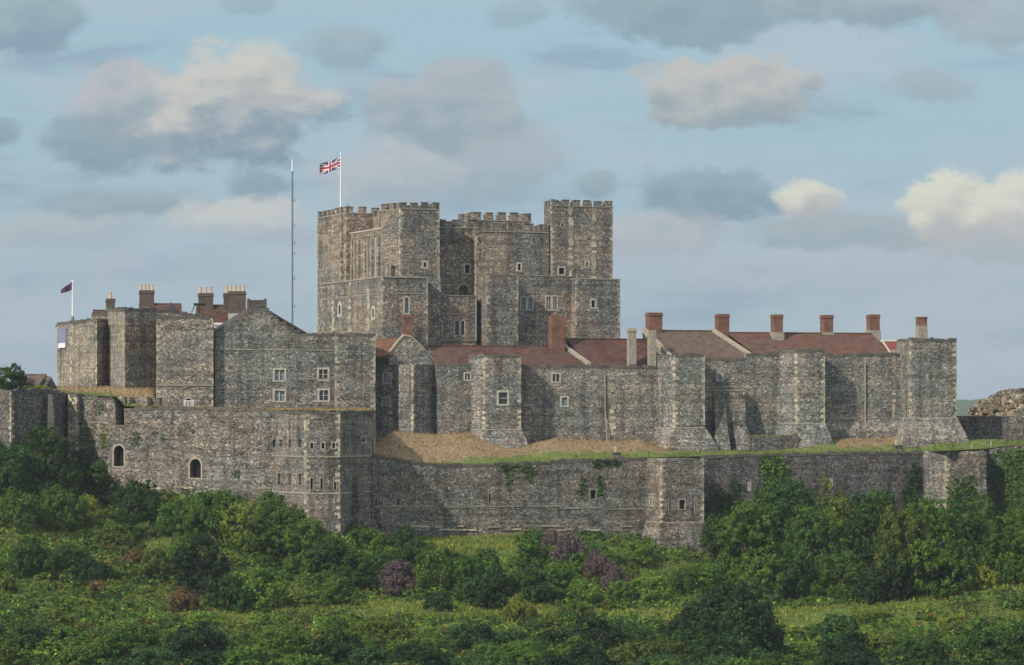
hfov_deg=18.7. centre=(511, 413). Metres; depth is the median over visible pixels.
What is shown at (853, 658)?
leafy shrub
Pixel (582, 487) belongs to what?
ivy
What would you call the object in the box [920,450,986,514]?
eastern outer tower
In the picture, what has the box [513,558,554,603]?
leafy shrub
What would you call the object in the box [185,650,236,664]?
leafy shrub
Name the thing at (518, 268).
window
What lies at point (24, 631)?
leafy shrub
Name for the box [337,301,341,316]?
window
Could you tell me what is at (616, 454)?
stone pedestal
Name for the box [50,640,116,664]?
leafy shrub
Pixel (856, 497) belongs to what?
broadleaf tree
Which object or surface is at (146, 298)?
peaked house
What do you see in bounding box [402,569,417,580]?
leafy shrub
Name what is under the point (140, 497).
broadleaf tree
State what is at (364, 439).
window
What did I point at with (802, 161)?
sky
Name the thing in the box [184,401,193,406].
white railing
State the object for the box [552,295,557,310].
window
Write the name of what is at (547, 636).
leafy shrub
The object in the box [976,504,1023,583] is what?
broadleaf tree
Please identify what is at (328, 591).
leafy shrub
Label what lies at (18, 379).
leafy shrub
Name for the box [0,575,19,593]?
leafy shrub
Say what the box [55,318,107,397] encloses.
tower
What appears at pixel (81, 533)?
leafy shrub
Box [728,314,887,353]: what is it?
orange roofed house
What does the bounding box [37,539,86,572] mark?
leafy shrub
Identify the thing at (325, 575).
leafy shrub
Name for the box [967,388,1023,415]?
ruined stone mound
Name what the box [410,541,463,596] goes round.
leafy shrub
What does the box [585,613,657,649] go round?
leafy shrub
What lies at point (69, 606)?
leafy shrub
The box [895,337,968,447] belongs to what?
eastern tower
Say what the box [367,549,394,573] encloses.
leafy shrub
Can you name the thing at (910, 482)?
ivy
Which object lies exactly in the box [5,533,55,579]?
leafy shrub
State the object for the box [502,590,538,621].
leafy shrub
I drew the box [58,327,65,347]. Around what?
banner
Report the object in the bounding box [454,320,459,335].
window
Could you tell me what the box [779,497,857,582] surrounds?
broadleaf tree
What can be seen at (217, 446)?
arched wall
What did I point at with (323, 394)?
window
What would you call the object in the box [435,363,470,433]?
curtain wall
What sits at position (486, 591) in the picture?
broadleaf tree
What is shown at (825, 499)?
leafy shrub
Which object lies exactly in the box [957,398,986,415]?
hill
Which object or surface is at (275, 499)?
broadleaf tree
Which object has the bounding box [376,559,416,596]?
leafy shrub
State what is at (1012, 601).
leafy shrub
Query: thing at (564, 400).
window
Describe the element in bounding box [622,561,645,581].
leafy shrub
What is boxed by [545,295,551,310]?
window
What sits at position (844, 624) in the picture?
leafy shrub
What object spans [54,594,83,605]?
leafy shrub
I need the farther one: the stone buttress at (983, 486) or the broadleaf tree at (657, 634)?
the stone buttress at (983, 486)
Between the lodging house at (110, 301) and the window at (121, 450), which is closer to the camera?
the window at (121, 450)
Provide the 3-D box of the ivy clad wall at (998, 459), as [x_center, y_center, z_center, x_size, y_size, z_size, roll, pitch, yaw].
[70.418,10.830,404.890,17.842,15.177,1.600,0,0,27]
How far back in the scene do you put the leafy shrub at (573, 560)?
357.86 m
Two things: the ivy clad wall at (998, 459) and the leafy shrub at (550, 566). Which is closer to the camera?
the leafy shrub at (550, 566)
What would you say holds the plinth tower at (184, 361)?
on the terrace ground at (473, 456)
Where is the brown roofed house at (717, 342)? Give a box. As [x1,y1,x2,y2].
[566,312,750,365]
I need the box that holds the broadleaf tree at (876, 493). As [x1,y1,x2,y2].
[866,486,897,518]
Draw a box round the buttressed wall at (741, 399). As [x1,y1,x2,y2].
[705,352,778,451]
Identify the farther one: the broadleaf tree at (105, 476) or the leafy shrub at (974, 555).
the broadleaf tree at (105, 476)
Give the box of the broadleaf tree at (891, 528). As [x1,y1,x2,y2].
[869,494,939,590]
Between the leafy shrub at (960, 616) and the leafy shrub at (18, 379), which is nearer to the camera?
the leafy shrub at (960, 616)
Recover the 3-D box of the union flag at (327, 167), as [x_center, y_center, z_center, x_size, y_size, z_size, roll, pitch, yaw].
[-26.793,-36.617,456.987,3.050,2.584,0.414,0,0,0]
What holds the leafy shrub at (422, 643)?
on the ground at (988, 600)
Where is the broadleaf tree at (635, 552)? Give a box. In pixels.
[622,540,654,566]
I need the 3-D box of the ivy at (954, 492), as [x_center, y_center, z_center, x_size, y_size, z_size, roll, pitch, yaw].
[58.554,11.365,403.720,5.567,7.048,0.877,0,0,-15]
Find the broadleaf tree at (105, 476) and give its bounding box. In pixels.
[76,456,120,505]
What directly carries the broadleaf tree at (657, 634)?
on the ground at (988, 600)
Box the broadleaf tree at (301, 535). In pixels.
[280,515,330,573]
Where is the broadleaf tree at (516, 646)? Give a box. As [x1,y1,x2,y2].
[491,638,550,662]
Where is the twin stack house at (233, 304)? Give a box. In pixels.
[196,285,246,327]
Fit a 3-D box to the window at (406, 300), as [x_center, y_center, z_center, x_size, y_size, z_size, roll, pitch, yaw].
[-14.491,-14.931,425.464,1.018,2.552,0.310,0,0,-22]
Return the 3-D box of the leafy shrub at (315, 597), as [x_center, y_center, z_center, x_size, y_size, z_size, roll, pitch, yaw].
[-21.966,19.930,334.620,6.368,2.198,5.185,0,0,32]
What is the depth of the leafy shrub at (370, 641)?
297.18 m
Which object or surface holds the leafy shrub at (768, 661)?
on the ground at (988, 600)
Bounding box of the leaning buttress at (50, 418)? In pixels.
[47,394,54,488]
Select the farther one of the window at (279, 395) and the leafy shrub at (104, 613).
the window at (279, 395)
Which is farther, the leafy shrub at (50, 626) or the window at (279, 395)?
the window at (279, 395)
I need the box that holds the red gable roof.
[880,340,897,352]
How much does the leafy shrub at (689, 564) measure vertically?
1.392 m
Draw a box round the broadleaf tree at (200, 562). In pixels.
[169,531,232,596]
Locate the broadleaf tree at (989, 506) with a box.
[961,490,994,525]
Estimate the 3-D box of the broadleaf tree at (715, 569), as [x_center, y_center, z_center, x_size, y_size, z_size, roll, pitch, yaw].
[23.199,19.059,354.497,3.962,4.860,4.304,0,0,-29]
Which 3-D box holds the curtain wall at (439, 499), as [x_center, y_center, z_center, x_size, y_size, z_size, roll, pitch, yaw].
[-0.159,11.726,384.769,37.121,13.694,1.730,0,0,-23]
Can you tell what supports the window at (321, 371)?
in the hall
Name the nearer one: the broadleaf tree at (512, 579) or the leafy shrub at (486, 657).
the leafy shrub at (486, 657)
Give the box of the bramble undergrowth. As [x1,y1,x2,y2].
[0,481,1023,664]
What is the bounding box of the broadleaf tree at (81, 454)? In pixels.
[57,438,104,500]
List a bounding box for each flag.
[61,282,71,292]
[320,157,339,173]
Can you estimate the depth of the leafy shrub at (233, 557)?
351.76 m
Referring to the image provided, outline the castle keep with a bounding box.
[317,199,620,357]
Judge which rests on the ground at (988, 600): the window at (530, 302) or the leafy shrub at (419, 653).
the leafy shrub at (419, 653)
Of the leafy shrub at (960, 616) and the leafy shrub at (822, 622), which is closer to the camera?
the leafy shrub at (960, 616)
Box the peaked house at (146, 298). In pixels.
[139,284,181,311]
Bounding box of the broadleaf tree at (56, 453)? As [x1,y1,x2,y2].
[24,421,86,499]
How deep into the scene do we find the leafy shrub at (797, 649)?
302.47 m
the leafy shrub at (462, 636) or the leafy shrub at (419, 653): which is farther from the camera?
the leafy shrub at (462, 636)
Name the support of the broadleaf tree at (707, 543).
on the ground at (988, 600)
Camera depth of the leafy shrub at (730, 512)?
395.81 m
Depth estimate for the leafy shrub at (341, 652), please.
291.04 m
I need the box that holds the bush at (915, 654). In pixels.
[880,631,956,664]
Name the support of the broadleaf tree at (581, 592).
on the ground at (988, 600)
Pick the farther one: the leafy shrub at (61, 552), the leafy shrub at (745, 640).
the leafy shrub at (61, 552)
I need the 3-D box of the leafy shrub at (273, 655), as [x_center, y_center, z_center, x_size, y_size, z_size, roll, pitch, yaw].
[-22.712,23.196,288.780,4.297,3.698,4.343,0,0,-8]
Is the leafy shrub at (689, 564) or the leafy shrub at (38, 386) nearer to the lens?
the leafy shrub at (689, 564)
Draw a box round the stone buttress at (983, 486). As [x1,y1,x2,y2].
[980,450,990,526]
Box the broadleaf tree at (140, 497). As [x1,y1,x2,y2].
[113,476,164,525]
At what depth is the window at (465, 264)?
435.24 m
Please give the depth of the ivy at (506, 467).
384.06 m
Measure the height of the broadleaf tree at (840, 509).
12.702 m
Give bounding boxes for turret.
[92,313,107,318]
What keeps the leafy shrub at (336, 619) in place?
on the ground at (988, 600)
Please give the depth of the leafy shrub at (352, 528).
368.58 m
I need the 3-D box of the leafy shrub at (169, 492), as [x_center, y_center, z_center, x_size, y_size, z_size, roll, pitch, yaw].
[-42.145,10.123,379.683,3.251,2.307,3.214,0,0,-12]
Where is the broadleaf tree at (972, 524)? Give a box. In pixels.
[934,498,1000,579]
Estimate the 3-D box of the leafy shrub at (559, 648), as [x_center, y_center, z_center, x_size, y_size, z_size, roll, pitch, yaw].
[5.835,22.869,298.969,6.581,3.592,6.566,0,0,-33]
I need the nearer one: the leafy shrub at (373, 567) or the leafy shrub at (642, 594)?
the leafy shrub at (642, 594)
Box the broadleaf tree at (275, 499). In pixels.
[258,489,288,525]
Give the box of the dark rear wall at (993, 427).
[957,409,1023,450]
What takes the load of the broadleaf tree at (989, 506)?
on the ground at (988, 600)
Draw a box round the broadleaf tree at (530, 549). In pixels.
[503,527,556,569]
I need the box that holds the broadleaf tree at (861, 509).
[834,480,906,580]
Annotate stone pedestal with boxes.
[612,446,620,457]
[892,439,901,449]
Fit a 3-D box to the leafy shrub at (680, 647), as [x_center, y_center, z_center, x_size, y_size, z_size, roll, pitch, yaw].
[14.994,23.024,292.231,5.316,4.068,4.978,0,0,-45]
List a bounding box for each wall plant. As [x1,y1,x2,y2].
[79,424,91,446]
[99,424,110,452]
[130,431,140,444]
[184,483,195,497]
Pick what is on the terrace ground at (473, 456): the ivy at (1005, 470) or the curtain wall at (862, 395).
the curtain wall at (862, 395)
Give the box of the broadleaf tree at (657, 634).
[645,625,684,644]
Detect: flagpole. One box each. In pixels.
[71,280,73,319]
[340,153,341,206]
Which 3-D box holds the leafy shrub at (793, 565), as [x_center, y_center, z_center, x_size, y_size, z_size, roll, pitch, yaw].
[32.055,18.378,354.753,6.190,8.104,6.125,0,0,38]
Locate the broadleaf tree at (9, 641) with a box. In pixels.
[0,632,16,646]
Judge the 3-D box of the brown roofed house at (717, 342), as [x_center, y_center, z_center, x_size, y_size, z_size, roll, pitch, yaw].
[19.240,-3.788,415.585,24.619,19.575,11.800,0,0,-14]
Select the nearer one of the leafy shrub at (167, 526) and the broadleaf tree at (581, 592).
the broadleaf tree at (581, 592)
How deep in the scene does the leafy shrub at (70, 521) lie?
362.14 m
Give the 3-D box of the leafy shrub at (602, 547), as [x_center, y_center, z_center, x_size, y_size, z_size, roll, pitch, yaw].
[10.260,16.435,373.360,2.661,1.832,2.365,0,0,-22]
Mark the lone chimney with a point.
(921, 328)
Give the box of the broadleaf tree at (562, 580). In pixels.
[542,560,575,599]
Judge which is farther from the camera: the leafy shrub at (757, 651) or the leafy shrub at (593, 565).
the leafy shrub at (593, 565)
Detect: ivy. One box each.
[500,461,532,489]
[578,475,585,497]
[592,459,621,468]
[597,475,605,495]
[704,479,743,520]
[753,452,794,516]
[819,477,831,494]
[899,461,921,508]
[945,474,978,516]
[988,448,1023,524]
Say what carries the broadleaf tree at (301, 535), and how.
on the ground at (988, 600)
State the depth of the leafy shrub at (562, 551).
361.07 m
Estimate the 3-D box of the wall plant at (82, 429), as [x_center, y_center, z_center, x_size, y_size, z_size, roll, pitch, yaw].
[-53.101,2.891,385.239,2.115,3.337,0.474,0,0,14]
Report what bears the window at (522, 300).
in the castle keep
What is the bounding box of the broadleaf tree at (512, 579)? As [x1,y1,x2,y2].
[503,568,530,597]
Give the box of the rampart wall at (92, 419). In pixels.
[80,396,112,494]
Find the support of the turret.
on the tower at (82, 358)
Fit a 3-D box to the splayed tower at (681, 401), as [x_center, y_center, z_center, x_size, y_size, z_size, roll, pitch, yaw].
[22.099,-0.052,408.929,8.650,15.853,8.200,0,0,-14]
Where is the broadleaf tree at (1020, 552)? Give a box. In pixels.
[1012,508,1023,572]
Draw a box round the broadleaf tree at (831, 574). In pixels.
[804,546,869,602]
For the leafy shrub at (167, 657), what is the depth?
283.64 m
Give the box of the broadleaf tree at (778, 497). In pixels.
[742,474,818,564]
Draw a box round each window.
[112,444,124,467]
[183,397,192,406]
[188,457,201,478]
[273,368,285,381]
[273,389,285,401]
[317,367,329,380]
[317,388,329,401]
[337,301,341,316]
[360,435,365,443]
[371,305,374,319]
[381,397,390,406]
[382,372,391,383]
[403,296,409,313]
[422,260,427,268]
[440,320,442,335]
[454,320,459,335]
[457,283,469,294]
[460,320,465,335]
[464,263,470,273]
[464,372,470,380]
[497,390,508,405]
[516,262,521,271]
[520,295,526,310]
[527,295,533,310]
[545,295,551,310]
[551,373,560,382]
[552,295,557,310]
[558,266,565,274]
[560,396,568,406]
[589,489,596,499]
[590,298,596,308]
[678,499,685,509]
[716,373,722,380]
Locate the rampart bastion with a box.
[0,387,48,480]
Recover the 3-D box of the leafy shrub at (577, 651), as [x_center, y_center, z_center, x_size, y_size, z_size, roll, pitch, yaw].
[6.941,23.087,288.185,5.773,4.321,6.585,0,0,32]
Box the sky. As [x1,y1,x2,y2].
[0,0,1023,399]
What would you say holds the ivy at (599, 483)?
attached to the curtain wall at (439, 499)
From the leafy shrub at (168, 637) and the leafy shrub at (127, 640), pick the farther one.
the leafy shrub at (168, 637)
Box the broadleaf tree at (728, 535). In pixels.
[712,495,783,579]
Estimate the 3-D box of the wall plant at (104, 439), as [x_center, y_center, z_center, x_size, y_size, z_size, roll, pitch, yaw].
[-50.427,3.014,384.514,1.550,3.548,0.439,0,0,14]
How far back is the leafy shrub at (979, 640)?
296.29 m
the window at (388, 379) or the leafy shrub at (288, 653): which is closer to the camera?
the leafy shrub at (288, 653)
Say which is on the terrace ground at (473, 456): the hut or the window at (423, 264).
the hut
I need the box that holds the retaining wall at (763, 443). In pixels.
[746,436,797,451]
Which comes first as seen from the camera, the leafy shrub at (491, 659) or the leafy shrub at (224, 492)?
the leafy shrub at (491, 659)
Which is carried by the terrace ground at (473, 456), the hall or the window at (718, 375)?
the hall
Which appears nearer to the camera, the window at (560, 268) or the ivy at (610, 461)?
the ivy at (610, 461)
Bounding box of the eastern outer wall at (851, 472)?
[697,450,923,538]
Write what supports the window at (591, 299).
in the castle keep
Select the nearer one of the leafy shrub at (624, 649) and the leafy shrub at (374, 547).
the leafy shrub at (624, 649)
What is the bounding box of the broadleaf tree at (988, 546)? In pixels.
[964,519,1012,574]
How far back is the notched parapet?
387.41 m
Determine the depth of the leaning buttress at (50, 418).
379.63 m
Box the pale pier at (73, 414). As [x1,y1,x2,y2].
[67,393,82,483]
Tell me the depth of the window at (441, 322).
430.06 m
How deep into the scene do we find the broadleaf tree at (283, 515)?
355.49 m
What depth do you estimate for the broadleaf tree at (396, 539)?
367.64 m
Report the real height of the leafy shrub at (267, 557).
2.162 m
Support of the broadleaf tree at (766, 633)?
on the ground at (988, 600)
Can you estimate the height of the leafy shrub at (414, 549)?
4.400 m
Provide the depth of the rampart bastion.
377.75 m
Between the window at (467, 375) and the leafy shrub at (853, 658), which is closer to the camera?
the leafy shrub at (853, 658)
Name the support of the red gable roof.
on the eastern tower at (928, 391)
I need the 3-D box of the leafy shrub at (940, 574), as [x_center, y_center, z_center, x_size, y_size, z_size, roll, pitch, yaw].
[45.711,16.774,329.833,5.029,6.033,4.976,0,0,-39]
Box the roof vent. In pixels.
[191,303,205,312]
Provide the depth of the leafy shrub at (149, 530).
362.88 m
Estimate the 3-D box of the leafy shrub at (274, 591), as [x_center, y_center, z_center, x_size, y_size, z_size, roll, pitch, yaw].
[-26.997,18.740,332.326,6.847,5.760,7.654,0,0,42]
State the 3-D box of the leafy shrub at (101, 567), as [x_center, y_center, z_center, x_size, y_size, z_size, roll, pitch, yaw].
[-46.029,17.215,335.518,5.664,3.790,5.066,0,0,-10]
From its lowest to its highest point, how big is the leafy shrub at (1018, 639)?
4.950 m
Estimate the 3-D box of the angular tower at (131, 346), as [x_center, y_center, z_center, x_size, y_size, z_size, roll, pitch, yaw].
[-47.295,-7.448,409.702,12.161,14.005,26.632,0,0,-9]
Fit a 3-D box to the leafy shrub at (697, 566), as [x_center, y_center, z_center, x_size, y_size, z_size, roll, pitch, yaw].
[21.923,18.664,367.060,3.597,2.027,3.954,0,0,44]
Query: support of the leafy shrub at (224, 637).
on the ground at (988, 600)
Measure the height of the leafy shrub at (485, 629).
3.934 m
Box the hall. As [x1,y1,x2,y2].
[213,298,336,411]
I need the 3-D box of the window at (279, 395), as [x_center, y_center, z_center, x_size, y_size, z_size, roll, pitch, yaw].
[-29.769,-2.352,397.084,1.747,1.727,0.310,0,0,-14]
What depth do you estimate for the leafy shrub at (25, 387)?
388.67 m
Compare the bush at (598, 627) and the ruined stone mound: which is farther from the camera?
the ruined stone mound
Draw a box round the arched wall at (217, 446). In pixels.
[111,398,272,502]
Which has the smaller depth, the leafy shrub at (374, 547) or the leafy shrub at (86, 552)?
the leafy shrub at (86, 552)
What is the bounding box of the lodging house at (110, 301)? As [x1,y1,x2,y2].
[93,292,115,313]
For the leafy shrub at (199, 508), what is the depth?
361.18 m
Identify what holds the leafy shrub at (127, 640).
on the ground at (988, 600)
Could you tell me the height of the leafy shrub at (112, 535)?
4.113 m
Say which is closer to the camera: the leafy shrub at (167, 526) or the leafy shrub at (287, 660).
the leafy shrub at (287, 660)
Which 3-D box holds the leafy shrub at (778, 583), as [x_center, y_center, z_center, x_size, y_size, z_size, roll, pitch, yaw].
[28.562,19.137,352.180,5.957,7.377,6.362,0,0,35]
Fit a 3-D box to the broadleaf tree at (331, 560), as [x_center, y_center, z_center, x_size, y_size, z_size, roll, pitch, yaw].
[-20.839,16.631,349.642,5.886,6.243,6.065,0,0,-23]
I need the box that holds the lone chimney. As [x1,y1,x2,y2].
[915,317,927,337]
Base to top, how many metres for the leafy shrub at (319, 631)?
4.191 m
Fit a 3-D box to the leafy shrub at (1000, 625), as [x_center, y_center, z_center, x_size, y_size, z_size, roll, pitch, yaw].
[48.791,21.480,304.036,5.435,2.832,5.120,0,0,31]
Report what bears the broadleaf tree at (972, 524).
on the ground at (988, 600)
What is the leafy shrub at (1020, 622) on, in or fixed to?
on the ground at (988, 600)
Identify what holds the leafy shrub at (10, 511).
on the ground at (988, 600)
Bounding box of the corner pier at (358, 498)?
[353,476,363,534]
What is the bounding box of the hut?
[21,374,56,388]
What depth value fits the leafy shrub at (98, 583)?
328.93 m
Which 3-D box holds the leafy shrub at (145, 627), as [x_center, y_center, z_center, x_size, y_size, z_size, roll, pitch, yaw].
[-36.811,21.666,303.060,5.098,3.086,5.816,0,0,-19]
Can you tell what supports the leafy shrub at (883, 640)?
on the ground at (988, 600)
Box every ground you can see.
[0,481,1023,664]
[52,386,1021,463]
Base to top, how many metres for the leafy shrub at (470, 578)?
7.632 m
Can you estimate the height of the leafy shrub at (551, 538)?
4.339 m
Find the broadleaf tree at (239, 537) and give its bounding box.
[214,496,275,552]
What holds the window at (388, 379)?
in the gabled tower house at (405, 384)
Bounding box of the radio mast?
[291,160,294,323]
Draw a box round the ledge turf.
[747,435,797,435]
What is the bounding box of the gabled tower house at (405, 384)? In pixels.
[375,314,434,435]
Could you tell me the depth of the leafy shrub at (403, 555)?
358.19 m
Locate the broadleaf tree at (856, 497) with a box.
[848,490,873,516]
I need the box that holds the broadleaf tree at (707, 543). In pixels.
[699,512,744,553]
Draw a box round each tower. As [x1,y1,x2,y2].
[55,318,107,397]
[105,307,199,397]
[156,315,213,406]
[272,410,374,534]
[334,332,381,441]
[468,353,528,447]
[641,457,711,554]
[651,353,717,457]
[775,349,832,447]
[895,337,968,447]
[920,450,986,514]
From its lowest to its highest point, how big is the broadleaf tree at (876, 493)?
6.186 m
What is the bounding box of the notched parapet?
[115,397,161,424]
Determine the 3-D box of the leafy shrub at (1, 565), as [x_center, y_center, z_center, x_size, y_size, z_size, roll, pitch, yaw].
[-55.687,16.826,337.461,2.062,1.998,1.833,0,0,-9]
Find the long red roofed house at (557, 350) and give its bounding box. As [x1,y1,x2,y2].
[426,315,590,365]
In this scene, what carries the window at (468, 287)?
in the castle keep
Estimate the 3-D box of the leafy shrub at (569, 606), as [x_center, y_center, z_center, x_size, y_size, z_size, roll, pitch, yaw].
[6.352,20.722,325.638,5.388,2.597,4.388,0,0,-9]
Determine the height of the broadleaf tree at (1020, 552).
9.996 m
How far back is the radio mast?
470.04 m
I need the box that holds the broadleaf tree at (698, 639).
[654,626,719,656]
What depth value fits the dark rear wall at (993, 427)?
423.02 m
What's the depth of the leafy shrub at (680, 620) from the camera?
298.74 m
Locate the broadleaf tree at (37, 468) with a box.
[0,446,46,508]
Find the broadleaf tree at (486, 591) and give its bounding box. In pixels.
[473,569,513,608]
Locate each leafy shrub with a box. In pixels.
[0,361,27,389]
[0,485,56,529]
[0,560,7,574]
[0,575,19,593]
[0,616,64,655]
[0,623,13,636]
[0,639,29,664]
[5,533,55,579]
[13,540,29,557]
[22,384,32,389]
[22,604,41,617]
[29,384,49,388]
[30,606,87,639]
[32,623,93,657]
[34,620,94,642]
[35,476,97,529]
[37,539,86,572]
[50,603,77,612]
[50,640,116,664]
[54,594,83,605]
[62,557,112,587]
[63,490,104,526]
[68,541,88,558]
[74,528,92,542]
[81,622,146,659]
[85,580,107,597]
[89,521,112,529]
[89,521,135,551]
[94,610,117,619]
[94,628,164,664]
[98,656,141,664]
[109,570,129,580]
[119,524,144,542]
[121,546,148,568]
[124,621,161,643]
[124,645,180,664]
[126,546,175,584]
[133,521,160,536]
[154,495,200,536]
[157,487,179,500]
[160,628,207,651]
[161,612,187,623]
[165,532,199,575]
[168,585,199,612]
[168,617,229,662]
[177,484,248,538]
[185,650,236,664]
[188,609,218,624]
[196,623,233,650]
[202,572,248,612]
[213,489,230,502]
[217,549,244,565]
[217,644,276,664]
[226,495,253,514]
[226,562,293,612]
[247,645,285,664]
[248,553,284,567]
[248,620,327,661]
[260,615,306,651]
[266,566,292,579]
[271,651,311,664]
[277,650,311,662]
[284,589,335,606]
[290,622,358,650]
[290,652,333,664]
[304,515,329,532]
[304,613,357,637]
[307,627,374,664]
[308,569,339,584]
[316,574,359,605]
[325,542,364,559]
[339,644,399,664]
[343,610,414,645]
[343,637,384,653]
[344,519,379,543]
[349,557,382,577]
[362,526,392,563]
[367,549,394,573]
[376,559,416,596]
[380,659,420,664]
[384,636,459,664]
[386,637,429,661]
[392,546,416,568]
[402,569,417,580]
[403,535,436,566]
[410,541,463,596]
[421,591,457,609]
[430,621,486,655]
[449,551,461,559]
[449,654,475,664]
[451,543,507,603]
[455,640,501,657]
[458,620,500,651]
[462,649,531,664]
[471,653,508,664]
[484,626,535,646]
[498,648,549,664]
[500,634,563,659]
[502,562,520,578]
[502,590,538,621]
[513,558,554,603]
[518,620,539,633]
[518,650,577,664]
[532,613,567,626]
[533,562,565,577]
[533,627,579,648]
[538,528,560,551]
[545,544,555,556]
[547,600,595,620]
[548,633,601,658]
[549,528,589,565]
[558,550,592,574]
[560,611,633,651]
[563,639,621,664]
[575,652,613,664]
[581,546,614,584]
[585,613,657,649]
[590,543,608,550]
[598,549,624,569]
[598,562,630,593]
[598,577,636,607]
[606,637,658,664]
[622,541,659,561]
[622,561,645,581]
[629,650,697,664]
[630,571,674,607]
[640,637,693,661]
[647,600,731,653]
[650,656,683,664]
[655,554,668,560]
[666,561,706,594]
[688,561,704,568]
[692,563,710,576]
[694,651,747,664]
[715,654,763,664]
[716,633,764,659]
[728,499,746,531]
[730,562,768,590]
[738,551,790,601]
[748,644,786,664]
[753,656,779,664]
[761,539,819,600]
[773,650,805,664]
[783,641,819,662]
[797,653,846,664]
[804,631,881,664]
[805,647,884,664]
[807,609,876,654]
[813,621,836,631]
[814,489,852,510]
[852,548,919,604]
[858,608,894,621]
[858,631,903,656]
[908,505,931,529]
[915,613,938,620]
[922,543,964,591]
[935,657,997,664]
[936,621,970,639]
[938,613,972,626]
[945,545,990,580]
[948,635,972,648]
[958,626,1020,664]
[963,561,997,590]
[965,617,986,630]
[979,621,1023,641]
[981,613,1002,623]
[989,654,1023,664]
[998,594,1023,609]
[999,614,1023,635]
[1012,624,1023,654]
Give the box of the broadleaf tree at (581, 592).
[565,577,599,602]
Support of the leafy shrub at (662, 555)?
on the ground at (988, 600)
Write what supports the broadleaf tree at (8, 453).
on the ground at (988, 600)
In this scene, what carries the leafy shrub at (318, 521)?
on the ground at (988, 600)
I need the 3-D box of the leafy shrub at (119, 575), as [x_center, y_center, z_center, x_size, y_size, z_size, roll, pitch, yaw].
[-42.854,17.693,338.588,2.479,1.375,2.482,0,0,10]
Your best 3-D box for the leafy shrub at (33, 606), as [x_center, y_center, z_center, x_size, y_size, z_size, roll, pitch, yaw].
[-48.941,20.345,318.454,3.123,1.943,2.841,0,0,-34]
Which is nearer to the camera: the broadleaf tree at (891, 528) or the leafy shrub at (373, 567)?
the broadleaf tree at (891, 528)
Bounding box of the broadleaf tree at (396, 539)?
[386,523,416,554]
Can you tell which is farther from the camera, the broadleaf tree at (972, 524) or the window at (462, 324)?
the window at (462, 324)
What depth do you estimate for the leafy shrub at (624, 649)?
291.74 m
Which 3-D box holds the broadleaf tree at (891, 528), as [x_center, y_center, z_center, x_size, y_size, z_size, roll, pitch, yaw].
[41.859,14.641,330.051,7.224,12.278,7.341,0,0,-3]
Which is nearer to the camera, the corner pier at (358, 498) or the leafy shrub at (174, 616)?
the leafy shrub at (174, 616)
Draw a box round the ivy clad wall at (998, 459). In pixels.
[985,445,1023,527]
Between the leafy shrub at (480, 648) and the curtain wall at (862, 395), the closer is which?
the leafy shrub at (480, 648)
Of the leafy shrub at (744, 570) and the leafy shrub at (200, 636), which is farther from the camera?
the leafy shrub at (744, 570)
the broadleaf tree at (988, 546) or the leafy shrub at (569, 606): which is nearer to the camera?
the leafy shrub at (569, 606)
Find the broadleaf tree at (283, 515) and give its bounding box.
[243,495,309,557]
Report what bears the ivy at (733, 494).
attached to the eastern outer wall at (851, 472)
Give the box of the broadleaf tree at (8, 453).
[0,433,35,500]
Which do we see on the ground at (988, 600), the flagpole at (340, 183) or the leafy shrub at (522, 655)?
the leafy shrub at (522, 655)
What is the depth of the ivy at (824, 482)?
401.71 m
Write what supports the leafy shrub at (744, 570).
on the ground at (988, 600)
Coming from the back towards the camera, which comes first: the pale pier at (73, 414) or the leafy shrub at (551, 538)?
the pale pier at (73, 414)
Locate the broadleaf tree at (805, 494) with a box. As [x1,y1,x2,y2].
[784,478,817,517]
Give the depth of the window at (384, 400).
403.61 m
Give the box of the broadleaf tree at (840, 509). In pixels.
[812,488,872,576]
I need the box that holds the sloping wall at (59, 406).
[48,389,66,472]
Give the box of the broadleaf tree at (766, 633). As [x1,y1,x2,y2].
[683,570,796,657]
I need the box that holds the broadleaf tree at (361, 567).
[331,549,379,596]
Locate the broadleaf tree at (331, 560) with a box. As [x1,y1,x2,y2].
[302,534,354,579]
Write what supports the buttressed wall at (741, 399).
on the terrace ground at (473, 456)
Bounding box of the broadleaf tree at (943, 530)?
[902,492,979,597]
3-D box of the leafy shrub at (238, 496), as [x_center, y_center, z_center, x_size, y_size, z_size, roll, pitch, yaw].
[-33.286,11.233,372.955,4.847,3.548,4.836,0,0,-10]
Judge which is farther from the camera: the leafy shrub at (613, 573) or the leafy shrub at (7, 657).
the leafy shrub at (613, 573)
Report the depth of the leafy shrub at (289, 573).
347.02 m
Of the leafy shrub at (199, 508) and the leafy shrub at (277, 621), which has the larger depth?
the leafy shrub at (199, 508)
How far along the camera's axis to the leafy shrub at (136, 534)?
360.48 m
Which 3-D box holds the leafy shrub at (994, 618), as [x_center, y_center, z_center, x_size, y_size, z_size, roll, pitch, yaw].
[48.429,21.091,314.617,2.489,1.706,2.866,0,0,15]
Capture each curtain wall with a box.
[371,454,645,538]
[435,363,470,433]
[521,364,657,443]
[825,352,899,438]
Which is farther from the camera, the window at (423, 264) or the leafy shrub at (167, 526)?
the window at (423, 264)
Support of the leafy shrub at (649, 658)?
on the ground at (988, 600)
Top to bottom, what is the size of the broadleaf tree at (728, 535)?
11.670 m
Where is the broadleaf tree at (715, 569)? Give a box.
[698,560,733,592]
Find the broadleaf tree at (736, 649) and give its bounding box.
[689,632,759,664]

